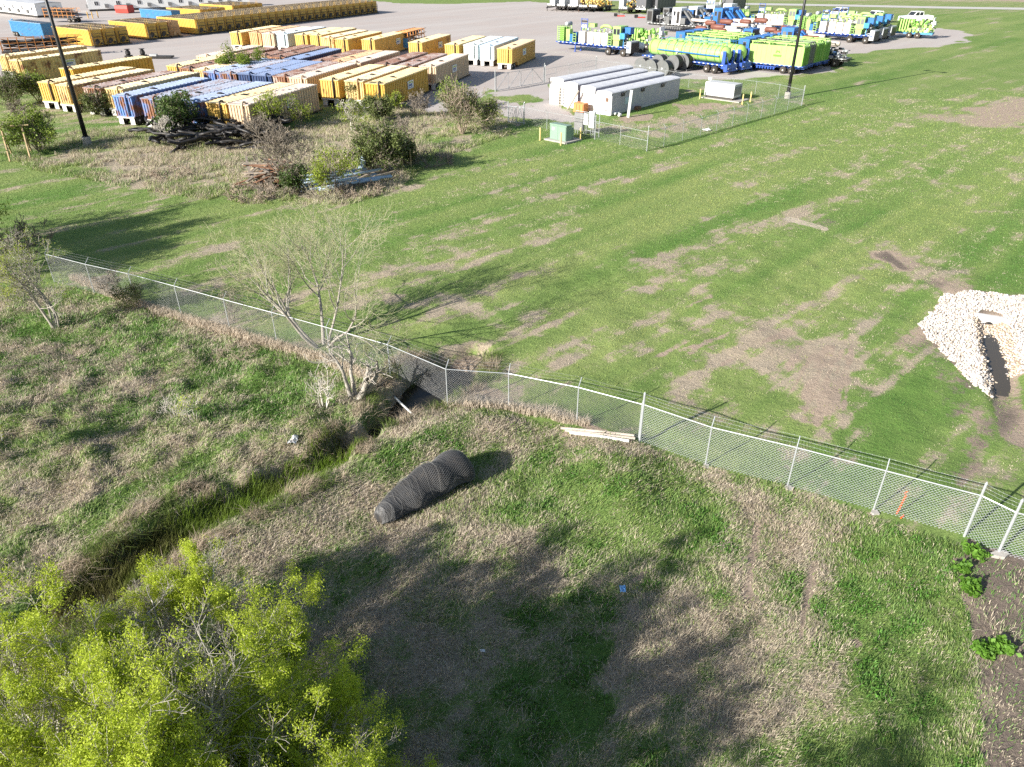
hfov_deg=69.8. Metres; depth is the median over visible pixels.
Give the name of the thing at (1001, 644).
broad leaf weed
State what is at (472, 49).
storage tank
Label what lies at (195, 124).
hose
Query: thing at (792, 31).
blender trailer
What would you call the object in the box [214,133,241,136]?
hose
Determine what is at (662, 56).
hose spool
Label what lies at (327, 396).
sapling
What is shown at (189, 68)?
storage tank
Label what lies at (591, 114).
meter rack
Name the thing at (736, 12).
blender trailer
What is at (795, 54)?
lamp post
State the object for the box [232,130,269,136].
hose
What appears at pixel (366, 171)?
pipe
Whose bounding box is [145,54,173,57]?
skid
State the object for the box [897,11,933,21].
pickup
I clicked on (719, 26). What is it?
engine trailer
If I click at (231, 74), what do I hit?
storage tank
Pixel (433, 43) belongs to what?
storage tank
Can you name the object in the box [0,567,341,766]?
willow tree
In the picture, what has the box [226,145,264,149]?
hose
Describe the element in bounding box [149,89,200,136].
shrub
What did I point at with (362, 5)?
storage tank
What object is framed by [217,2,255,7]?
storage tank
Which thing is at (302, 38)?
storage tank
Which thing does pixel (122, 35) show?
storage tank
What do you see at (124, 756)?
willow tree
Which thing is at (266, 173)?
plank
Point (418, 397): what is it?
ditch water
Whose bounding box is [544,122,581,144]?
transformer
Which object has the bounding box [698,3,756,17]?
blender trailer
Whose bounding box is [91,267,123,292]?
bare bush
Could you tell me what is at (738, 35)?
box trailer
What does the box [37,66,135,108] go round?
storage tank
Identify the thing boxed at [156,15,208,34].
storage tank
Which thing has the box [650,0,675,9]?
enclosed trailer
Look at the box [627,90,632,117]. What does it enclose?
white board
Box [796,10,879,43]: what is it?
pump trailer
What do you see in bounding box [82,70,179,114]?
storage tank
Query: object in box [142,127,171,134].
hose
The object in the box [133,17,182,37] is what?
storage tank
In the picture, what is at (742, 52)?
tank trailer
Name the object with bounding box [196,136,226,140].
hose
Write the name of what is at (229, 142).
hose
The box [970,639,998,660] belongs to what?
broad leaf weed
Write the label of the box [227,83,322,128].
shipping container
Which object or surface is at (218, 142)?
hose
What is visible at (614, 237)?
mown grass
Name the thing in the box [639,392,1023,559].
wire fence
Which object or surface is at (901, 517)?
marker stake
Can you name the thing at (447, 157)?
brush heap
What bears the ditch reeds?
on the ground at (986, 60)
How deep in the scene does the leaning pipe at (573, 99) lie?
88.14 m
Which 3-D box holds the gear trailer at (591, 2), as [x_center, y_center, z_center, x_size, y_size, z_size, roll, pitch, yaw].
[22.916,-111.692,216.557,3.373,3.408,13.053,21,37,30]
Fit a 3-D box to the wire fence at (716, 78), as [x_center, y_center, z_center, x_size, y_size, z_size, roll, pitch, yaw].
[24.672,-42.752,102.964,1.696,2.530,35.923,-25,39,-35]
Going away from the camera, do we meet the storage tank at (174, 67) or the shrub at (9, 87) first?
the shrub at (9, 87)
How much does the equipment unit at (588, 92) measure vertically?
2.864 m
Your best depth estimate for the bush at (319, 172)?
58.35 m
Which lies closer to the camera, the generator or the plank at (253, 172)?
the plank at (253, 172)
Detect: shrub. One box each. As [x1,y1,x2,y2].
[0,68,35,105]
[0,100,59,152]
[13,66,52,102]
[77,82,114,115]
[104,276,144,310]
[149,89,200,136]
[276,157,309,192]
[343,115,410,171]
[344,82,357,103]
[345,333,373,355]
[360,91,395,120]
[388,89,404,109]
[392,134,421,164]
[434,73,492,133]
[434,75,470,112]
[473,94,504,129]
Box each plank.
[242,172,267,173]
[245,156,249,170]
[249,165,273,169]
[254,166,289,177]
[256,170,284,182]
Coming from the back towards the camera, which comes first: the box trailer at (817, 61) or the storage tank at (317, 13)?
the storage tank at (317, 13)
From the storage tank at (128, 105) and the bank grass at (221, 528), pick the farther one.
the storage tank at (128, 105)
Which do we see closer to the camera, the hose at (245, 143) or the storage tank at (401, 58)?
the hose at (245, 143)
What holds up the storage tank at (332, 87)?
on the ground at (986, 60)
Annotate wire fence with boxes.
[44,248,642,440]
[524,102,648,150]
[545,56,596,81]
[596,57,805,105]
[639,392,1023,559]
[648,86,804,149]
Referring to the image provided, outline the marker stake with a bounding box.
[896,492,906,518]
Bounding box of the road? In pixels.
[590,0,1023,9]
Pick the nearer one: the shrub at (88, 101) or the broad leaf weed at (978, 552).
the broad leaf weed at (978, 552)
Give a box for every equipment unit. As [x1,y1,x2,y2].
[549,65,632,104]
[563,68,647,107]
[580,71,664,110]
[594,75,679,115]
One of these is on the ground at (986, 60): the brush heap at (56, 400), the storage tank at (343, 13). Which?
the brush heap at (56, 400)
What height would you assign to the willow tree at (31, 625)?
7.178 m
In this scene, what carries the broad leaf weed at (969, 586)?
on the ground at (986, 60)
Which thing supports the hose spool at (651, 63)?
on the gravel yard at (538, 22)
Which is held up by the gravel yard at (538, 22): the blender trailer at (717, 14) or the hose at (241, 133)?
the blender trailer at (717, 14)
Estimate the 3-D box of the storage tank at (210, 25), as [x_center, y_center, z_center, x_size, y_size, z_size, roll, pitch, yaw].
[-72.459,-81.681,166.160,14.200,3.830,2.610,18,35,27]
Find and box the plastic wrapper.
[619,585,625,591]
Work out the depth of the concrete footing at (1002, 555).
24.43 m
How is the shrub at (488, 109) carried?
on the ground at (986, 60)
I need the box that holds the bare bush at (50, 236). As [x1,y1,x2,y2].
[0,213,56,259]
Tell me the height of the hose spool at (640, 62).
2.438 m
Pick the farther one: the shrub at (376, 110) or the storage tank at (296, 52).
the storage tank at (296, 52)
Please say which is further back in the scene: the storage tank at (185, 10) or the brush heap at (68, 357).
the storage tank at (185, 10)
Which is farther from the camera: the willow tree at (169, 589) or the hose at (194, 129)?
the hose at (194, 129)
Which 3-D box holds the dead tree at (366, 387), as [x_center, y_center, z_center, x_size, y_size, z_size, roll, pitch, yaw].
[-6.857,-0.431,31.675,3.660,3.247,2.488,26,40,36]
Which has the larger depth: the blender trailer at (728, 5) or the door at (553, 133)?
the blender trailer at (728, 5)
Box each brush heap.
[3,343,57,371]
[23,349,83,378]
[49,380,93,404]
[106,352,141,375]
[113,376,171,407]
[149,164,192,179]
[213,338,258,362]
[224,180,279,203]
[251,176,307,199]
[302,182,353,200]
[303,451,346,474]
[335,179,385,196]
[409,147,454,168]
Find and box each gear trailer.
[546,0,565,10]
[556,0,576,10]
[567,0,589,11]
[578,0,602,11]
[588,0,614,11]
[618,0,640,12]
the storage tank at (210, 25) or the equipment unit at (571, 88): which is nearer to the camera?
the equipment unit at (571, 88)
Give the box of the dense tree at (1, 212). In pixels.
[0,197,13,223]
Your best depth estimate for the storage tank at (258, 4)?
203.35 m
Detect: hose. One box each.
[127,127,171,131]
[128,125,159,131]
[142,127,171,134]
[144,115,157,124]
[148,135,164,140]
[151,137,173,143]
[162,138,184,144]
[163,127,198,138]
[165,132,197,137]
[167,135,210,144]
[168,125,196,132]
[170,142,200,153]
[176,139,209,147]
[178,130,214,135]
[181,117,224,123]
[184,122,209,127]
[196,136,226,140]
[197,118,236,122]
[197,125,213,130]
[199,125,244,135]
[201,140,240,143]
[205,138,252,144]
[207,124,237,133]
[210,139,228,143]
[213,120,249,129]
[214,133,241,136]
[215,136,248,141]
[223,131,244,137]
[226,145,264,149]
[227,122,251,134]
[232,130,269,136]
[239,140,281,146]
[266,118,290,121]
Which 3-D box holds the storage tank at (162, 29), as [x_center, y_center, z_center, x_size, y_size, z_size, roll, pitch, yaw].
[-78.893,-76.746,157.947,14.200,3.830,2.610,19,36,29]
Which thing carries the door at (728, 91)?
in the generator
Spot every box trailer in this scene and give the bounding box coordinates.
[676,31,738,43]
[685,29,746,41]
[695,28,754,36]
[738,37,810,73]
[744,36,815,70]
[754,34,823,69]
[762,33,831,68]
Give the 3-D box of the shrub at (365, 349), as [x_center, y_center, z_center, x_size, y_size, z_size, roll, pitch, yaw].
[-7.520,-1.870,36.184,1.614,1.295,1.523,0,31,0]
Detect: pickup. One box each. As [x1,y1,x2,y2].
[825,7,856,15]
[866,10,893,17]
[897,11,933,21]
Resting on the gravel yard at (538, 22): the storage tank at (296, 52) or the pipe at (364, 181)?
the storage tank at (296, 52)
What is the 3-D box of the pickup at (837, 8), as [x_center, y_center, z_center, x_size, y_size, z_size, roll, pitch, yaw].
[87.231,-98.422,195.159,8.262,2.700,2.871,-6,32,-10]
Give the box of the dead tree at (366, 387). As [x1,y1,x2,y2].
[304,330,392,400]
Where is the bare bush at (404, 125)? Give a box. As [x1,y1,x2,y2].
[391,115,430,141]
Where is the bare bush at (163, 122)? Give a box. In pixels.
[151,115,174,142]
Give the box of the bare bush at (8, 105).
[2,99,28,116]
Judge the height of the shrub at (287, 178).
2.972 m
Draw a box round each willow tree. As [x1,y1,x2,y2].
[0,555,160,766]
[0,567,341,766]
[0,595,162,754]
[0,676,302,766]
[70,533,256,668]
[96,632,390,766]
[100,558,329,766]
[214,634,414,766]
[214,666,442,766]
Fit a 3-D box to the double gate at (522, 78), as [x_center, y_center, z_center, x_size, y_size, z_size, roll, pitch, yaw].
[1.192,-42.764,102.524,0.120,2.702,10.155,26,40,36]
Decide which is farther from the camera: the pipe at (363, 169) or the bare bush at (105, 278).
the pipe at (363, 169)
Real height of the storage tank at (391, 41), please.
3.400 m
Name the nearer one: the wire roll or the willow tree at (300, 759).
the willow tree at (300, 759)
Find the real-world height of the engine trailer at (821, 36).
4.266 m
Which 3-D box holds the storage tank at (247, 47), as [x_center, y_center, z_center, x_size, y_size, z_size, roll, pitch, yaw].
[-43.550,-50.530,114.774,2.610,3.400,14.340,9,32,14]
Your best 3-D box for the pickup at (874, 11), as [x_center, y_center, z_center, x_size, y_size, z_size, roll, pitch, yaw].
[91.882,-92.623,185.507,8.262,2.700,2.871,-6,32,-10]
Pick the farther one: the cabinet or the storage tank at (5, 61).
the storage tank at (5, 61)
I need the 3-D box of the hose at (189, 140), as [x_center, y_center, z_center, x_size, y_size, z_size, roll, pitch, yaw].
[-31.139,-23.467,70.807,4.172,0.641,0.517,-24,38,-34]
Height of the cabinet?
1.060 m
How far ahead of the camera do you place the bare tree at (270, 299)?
35.43 m
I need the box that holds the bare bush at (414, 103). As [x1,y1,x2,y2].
[406,88,431,116]
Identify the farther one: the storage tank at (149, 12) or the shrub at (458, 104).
the storage tank at (149, 12)
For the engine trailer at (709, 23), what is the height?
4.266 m
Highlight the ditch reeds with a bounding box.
[41,427,367,634]
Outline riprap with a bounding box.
[917,290,1023,384]
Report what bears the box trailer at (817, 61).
on the gravel yard at (538, 22)
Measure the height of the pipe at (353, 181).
0.320 m
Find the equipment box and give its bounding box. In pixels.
[114,5,134,12]
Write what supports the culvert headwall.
on the ground at (986, 60)
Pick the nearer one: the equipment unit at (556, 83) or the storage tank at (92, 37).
the equipment unit at (556, 83)
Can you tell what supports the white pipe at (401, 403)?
on the ground at (986, 60)
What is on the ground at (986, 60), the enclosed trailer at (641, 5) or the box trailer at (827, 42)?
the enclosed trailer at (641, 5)
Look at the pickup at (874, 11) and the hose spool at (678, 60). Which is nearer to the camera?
the hose spool at (678, 60)
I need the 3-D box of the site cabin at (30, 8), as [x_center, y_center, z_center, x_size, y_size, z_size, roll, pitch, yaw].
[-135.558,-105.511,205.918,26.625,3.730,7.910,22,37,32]
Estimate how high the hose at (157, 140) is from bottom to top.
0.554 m
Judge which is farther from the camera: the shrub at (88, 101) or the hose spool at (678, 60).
the hose spool at (678, 60)
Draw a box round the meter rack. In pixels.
[574,110,599,136]
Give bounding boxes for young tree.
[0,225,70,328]
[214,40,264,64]
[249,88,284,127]
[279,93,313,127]
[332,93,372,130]
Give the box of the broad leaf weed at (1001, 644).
[980,634,1022,656]
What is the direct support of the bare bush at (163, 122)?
on the ground at (986, 60)
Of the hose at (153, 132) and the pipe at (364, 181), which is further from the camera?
the hose at (153, 132)
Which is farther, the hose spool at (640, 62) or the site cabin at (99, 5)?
the site cabin at (99, 5)
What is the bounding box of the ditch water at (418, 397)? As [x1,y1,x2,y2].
[333,366,475,462]
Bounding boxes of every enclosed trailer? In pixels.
[635,0,661,12]
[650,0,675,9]
[721,0,747,8]
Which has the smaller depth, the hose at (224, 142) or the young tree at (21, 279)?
the young tree at (21, 279)
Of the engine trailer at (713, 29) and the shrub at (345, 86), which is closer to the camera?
the shrub at (345, 86)
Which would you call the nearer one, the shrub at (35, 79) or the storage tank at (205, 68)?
the shrub at (35, 79)
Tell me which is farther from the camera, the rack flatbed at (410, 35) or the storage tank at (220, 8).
the storage tank at (220, 8)
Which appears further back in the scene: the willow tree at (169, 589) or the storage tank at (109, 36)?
the storage tank at (109, 36)
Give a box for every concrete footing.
[870,509,879,514]
[989,550,1008,559]
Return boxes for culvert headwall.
[974,312,1008,324]
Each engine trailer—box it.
[695,24,741,32]
[700,19,748,31]
[712,28,726,30]
[738,18,783,34]
[759,25,813,34]
[773,29,830,48]
[802,35,851,66]
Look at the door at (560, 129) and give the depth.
74.42 m
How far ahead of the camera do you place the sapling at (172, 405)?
31.18 m
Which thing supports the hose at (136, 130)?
on the hose
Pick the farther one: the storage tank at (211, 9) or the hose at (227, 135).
the storage tank at (211, 9)
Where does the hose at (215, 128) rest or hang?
on the hose at (227, 135)
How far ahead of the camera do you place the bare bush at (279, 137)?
60.11 m
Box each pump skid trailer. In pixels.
[627,26,667,49]
[896,17,936,38]
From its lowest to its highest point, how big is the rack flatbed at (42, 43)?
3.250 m
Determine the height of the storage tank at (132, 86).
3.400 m
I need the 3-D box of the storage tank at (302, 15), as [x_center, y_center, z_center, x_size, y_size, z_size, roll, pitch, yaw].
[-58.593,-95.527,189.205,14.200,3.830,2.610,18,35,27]
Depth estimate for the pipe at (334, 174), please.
62.47 m
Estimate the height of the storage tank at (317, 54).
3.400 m
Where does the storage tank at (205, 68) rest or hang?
on the ground at (986, 60)
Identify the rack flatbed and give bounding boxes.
[0,34,84,53]
[42,7,81,22]
[396,27,425,47]
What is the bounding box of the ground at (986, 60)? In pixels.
[0,0,1023,766]
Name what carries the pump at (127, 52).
on the gravel yard at (538, 22)
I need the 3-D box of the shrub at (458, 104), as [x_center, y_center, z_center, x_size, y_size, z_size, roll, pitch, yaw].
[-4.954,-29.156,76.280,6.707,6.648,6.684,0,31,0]
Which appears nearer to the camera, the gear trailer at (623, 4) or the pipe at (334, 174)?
the pipe at (334, 174)
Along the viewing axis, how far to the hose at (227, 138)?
72.97 m
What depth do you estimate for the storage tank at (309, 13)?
188.64 m
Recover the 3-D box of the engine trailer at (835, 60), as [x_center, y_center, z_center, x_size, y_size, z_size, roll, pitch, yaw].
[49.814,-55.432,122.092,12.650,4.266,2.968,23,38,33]
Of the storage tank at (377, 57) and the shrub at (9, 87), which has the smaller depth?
the shrub at (9, 87)
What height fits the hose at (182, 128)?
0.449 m
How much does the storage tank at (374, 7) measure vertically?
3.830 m
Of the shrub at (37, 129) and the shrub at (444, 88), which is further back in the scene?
the shrub at (444, 88)
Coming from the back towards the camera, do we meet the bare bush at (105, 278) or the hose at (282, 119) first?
the hose at (282, 119)
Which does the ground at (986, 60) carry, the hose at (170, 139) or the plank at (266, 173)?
the hose at (170, 139)
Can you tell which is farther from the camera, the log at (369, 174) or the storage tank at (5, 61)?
the storage tank at (5, 61)
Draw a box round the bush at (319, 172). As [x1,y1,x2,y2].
[299,143,363,196]
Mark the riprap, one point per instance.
(964, 336)
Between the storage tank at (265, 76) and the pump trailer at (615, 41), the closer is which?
the storage tank at (265, 76)
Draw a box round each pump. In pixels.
[124,49,132,57]
[139,48,146,55]
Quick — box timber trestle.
[0,124,31,161]
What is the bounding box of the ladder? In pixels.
[558,87,562,106]
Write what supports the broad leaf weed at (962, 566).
on the ground at (986, 60)
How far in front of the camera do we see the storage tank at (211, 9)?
187.81 m
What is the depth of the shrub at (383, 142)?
62.76 m
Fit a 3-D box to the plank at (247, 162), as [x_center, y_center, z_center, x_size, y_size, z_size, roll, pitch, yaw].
[-23.033,-19.127,64.036,0.220,0.732,2.784,-11,33,-17]
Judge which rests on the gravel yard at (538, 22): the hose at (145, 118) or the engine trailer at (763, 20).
the engine trailer at (763, 20)
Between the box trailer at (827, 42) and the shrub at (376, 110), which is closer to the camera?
the shrub at (376, 110)
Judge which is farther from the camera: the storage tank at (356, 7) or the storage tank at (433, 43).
the storage tank at (356, 7)
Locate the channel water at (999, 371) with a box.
[983,329,1010,396]
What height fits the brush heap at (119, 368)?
1.005 m
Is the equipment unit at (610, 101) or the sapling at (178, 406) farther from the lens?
the equipment unit at (610, 101)
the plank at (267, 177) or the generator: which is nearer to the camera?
the plank at (267, 177)
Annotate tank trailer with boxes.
[642,37,737,73]
[666,35,751,69]
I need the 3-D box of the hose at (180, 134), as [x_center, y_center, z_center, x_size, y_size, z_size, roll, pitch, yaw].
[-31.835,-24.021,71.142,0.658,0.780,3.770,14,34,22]
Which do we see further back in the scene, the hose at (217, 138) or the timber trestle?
the hose at (217, 138)
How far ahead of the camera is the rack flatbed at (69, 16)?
185.60 m
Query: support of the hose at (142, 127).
on the ground at (986, 60)
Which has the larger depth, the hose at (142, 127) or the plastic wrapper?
the hose at (142, 127)
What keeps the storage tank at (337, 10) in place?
on the gravel yard at (538, 22)
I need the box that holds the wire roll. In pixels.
[374,449,474,523]
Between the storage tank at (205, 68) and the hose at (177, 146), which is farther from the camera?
the storage tank at (205, 68)
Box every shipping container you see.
[9,49,102,78]
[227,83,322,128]
[365,67,430,107]
[418,53,469,89]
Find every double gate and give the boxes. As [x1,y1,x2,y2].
[495,63,544,91]
[508,101,523,123]
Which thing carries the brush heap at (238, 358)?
on the ground at (986, 60)
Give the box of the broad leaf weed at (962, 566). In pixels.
[951,558,974,575]
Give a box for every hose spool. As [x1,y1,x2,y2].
[634,57,650,68]
[643,58,660,71]
[652,54,667,59]
[657,59,674,75]
[667,54,684,72]
[679,54,693,71]
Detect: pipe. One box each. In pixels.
[296,178,368,186]
[302,177,352,187]
[303,170,361,181]
[305,168,366,176]
[310,178,379,189]
[319,174,390,190]
[326,168,381,180]
[379,175,391,178]
[394,397,409,411]
[567,90,578,109]
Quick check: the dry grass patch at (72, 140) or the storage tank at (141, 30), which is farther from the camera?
the storage tank at (141, 30)
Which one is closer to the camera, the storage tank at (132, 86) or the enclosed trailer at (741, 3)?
the storage tank at (132, 86)
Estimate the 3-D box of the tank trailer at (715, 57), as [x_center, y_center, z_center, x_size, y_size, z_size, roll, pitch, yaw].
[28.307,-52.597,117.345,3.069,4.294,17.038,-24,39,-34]
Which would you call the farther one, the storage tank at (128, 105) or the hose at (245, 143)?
the storage tank at (128, 105)
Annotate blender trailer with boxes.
[646,7,713,29]
[662,6,707,27]
[681,4,738,16]
[688,7,756,28]
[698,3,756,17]
[705,7,763,27]
[743,26,838,55]
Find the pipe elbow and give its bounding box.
[356,155,365,168]
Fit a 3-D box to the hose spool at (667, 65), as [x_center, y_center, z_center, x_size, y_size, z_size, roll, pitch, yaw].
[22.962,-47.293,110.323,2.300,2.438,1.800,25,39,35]
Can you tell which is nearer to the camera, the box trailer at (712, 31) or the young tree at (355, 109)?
the young tree at (355, 109)
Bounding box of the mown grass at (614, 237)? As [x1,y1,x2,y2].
[0,87,1023,482]
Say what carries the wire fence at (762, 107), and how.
on the ground at (986, 60)
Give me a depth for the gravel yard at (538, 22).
155.56 m
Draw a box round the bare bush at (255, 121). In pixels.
[241,109,276,144]
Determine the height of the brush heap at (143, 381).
1.298 m
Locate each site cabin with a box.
[0,0,63,17]
[86,0,249,10]
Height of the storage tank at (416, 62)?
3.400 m
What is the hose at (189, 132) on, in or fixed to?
on the hose
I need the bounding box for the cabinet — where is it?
[573,101,588,112]
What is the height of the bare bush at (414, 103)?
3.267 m
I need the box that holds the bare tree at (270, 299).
[196,182,416,383]
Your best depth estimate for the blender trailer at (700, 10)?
167.53 m
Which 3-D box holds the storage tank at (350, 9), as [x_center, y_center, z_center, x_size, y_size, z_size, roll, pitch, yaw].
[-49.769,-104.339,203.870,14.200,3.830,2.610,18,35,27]
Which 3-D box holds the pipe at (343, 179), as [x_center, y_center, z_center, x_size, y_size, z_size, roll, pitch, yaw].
[-15.150,-16.564,60.489,4.203,0.320,0.220,-16,34,-24]
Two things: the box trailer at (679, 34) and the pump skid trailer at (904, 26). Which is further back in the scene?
the pump skid trailer at (904, 26)
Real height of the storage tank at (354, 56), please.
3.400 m
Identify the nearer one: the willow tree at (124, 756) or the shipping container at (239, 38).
the willow tree at (124, 756)
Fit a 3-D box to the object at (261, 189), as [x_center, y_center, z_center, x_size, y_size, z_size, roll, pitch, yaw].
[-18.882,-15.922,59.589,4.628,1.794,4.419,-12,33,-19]
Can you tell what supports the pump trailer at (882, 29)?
on the gravel yard at (538, 22)
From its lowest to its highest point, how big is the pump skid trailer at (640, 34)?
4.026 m
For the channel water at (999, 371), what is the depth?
36.35 m
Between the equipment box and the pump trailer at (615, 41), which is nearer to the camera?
the pump trailer at (615, 41)
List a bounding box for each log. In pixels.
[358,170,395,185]
[359,169,385,177]
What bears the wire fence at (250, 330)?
on the ground at (986, 60)
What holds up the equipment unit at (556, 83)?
on the ground at (986, 60)
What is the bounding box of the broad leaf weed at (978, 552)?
[961,539,992,562]
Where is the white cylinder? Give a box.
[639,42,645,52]
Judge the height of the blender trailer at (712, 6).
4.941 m
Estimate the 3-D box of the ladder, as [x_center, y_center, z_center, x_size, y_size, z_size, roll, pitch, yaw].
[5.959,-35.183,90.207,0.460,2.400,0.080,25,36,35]
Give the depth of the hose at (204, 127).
75.64 m
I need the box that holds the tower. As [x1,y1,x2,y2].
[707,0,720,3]
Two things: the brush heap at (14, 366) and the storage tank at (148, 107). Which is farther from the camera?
the storage tank at (148, 107)
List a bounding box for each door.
[550,125,557,138]
[558,126,565,140]
[705,83,714,94]
[714,84,723,95]
[724,85,733,96]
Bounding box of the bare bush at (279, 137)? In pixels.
[242,112,325,185]
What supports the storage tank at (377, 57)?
on the gravel yard at (538, 22)
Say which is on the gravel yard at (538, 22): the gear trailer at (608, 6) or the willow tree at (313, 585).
the gear trailer at (608, 6)
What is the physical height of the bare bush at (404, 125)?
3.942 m
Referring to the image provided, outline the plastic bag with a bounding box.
[287,434,298,443]
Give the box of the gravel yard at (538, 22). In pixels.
[0,0,976,121]
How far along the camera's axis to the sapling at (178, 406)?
30.59 m
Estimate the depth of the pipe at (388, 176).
62.26 m
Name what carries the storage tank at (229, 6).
on the gravel yard at (538, 22)
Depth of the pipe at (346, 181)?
61.29 m
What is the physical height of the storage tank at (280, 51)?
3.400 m
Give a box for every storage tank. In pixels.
[0,45,86,74]
[8,18,53,38]
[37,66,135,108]
[51,25,106,47]
[55,68,153,111]
[59,56,154,76]
[68,24,119,45]
[80,23,131,44]
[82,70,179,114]
[105,71,199,115]
[108,19,159,39]
[112,77,210,124]
[120,18,171,38]
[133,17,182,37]
[139,8,179,17]
[140,79,234,126]
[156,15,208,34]
[166,7,207,13]
[166,53,236,70]
[167,14,217,33]
[176,6,216,11]
[178,14,227,32]
[178,80,251,126]
[179,55,250,71]
[183,81,273,130]
[188,5,224,10]
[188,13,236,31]
[193,56,266,76]
[196,45,261,58]
[199,2,239,9]
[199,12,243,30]
[203,58,274,80]
[205,82,296,126]
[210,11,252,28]
[212,2,247,8]
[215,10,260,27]
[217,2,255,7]
[218,47,277,56]
[219,59,289,80]
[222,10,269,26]
[224,0,261,6]
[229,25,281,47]
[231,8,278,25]
[237,60,308,81]
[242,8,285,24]
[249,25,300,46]
[250,7,293,23]
[253,61,322,81]
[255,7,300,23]
[259,44,315,57]
[261,26,308,47]
[263,5,308,22]
[269,46,329,58]
[272,61,341,82]
[274,5,315,21]
[275,26,325,48]
[279,5,322,20]
[284,48,341,60]
[285,4,329,19]
[288,62,356,98]
[294,27,339,45]
[296,3,335,18]
[300,2,342,17]
[306,2,348,16]
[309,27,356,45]
[312,49,366,61]
[317,1,354,16]
[319,1,361,15]
[319,64,385,105]
[320,30,367,47]
[328,0,367,14]
[330,50,382,62]
[334,0,372,13]
[335,31,381,51]
[344,50,399,67]
[344,65,407,103]
[353,0,378,13]
[361,31,408,51]
[375,52,427,66]
[397,53,447,67]
[408,34,450,53]
[444,36,485,54]
[463,36,502,64]
[479,37,518,65]
[497,39,535,68]
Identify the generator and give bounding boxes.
[701,80,749,102]
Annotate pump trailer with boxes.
[556,18,639,56]
[739,3,806,28]
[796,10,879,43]
[808,8,888,40]
[817,6,896,38]
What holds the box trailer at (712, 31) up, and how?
on the gravel yard at (538, 22)
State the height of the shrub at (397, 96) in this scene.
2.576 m
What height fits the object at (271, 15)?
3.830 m
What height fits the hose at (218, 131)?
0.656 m
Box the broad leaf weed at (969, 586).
[959,574,982,599]
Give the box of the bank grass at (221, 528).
[0,345,507,690]
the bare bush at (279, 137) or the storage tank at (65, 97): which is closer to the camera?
the bare bush at (279, 137)
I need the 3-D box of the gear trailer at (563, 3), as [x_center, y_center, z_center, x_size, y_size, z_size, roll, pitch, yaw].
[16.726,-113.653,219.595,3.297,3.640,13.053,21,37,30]
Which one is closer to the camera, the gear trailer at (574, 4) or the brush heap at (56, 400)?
the brush heap at (56, 400)
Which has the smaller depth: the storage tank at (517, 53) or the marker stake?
the marker stake
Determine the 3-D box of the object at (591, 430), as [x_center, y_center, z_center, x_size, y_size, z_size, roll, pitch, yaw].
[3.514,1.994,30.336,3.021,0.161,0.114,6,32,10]
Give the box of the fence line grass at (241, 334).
[66,271,591,426]
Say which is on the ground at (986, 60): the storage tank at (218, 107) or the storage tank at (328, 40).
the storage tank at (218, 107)
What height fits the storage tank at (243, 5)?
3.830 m
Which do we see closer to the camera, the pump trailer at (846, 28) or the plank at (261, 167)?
the plank at (261, 167)
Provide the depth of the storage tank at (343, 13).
199.31 m
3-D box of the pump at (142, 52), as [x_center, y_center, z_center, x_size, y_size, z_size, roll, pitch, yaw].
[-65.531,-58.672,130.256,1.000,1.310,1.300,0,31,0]
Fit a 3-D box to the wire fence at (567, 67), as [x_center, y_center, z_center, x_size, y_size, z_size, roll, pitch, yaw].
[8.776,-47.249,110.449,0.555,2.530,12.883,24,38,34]
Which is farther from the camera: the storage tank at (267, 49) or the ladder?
the storage tank at (267, 49)
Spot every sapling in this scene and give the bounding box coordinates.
[156,389,199,418]
[168,393,201,422]
[301,359,342,407]
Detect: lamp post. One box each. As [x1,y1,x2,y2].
[44,0,91,145]
[784,0,805,98]
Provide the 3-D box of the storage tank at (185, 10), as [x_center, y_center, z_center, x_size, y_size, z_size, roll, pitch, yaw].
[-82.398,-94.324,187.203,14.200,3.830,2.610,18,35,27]
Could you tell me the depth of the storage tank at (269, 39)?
135.95 m

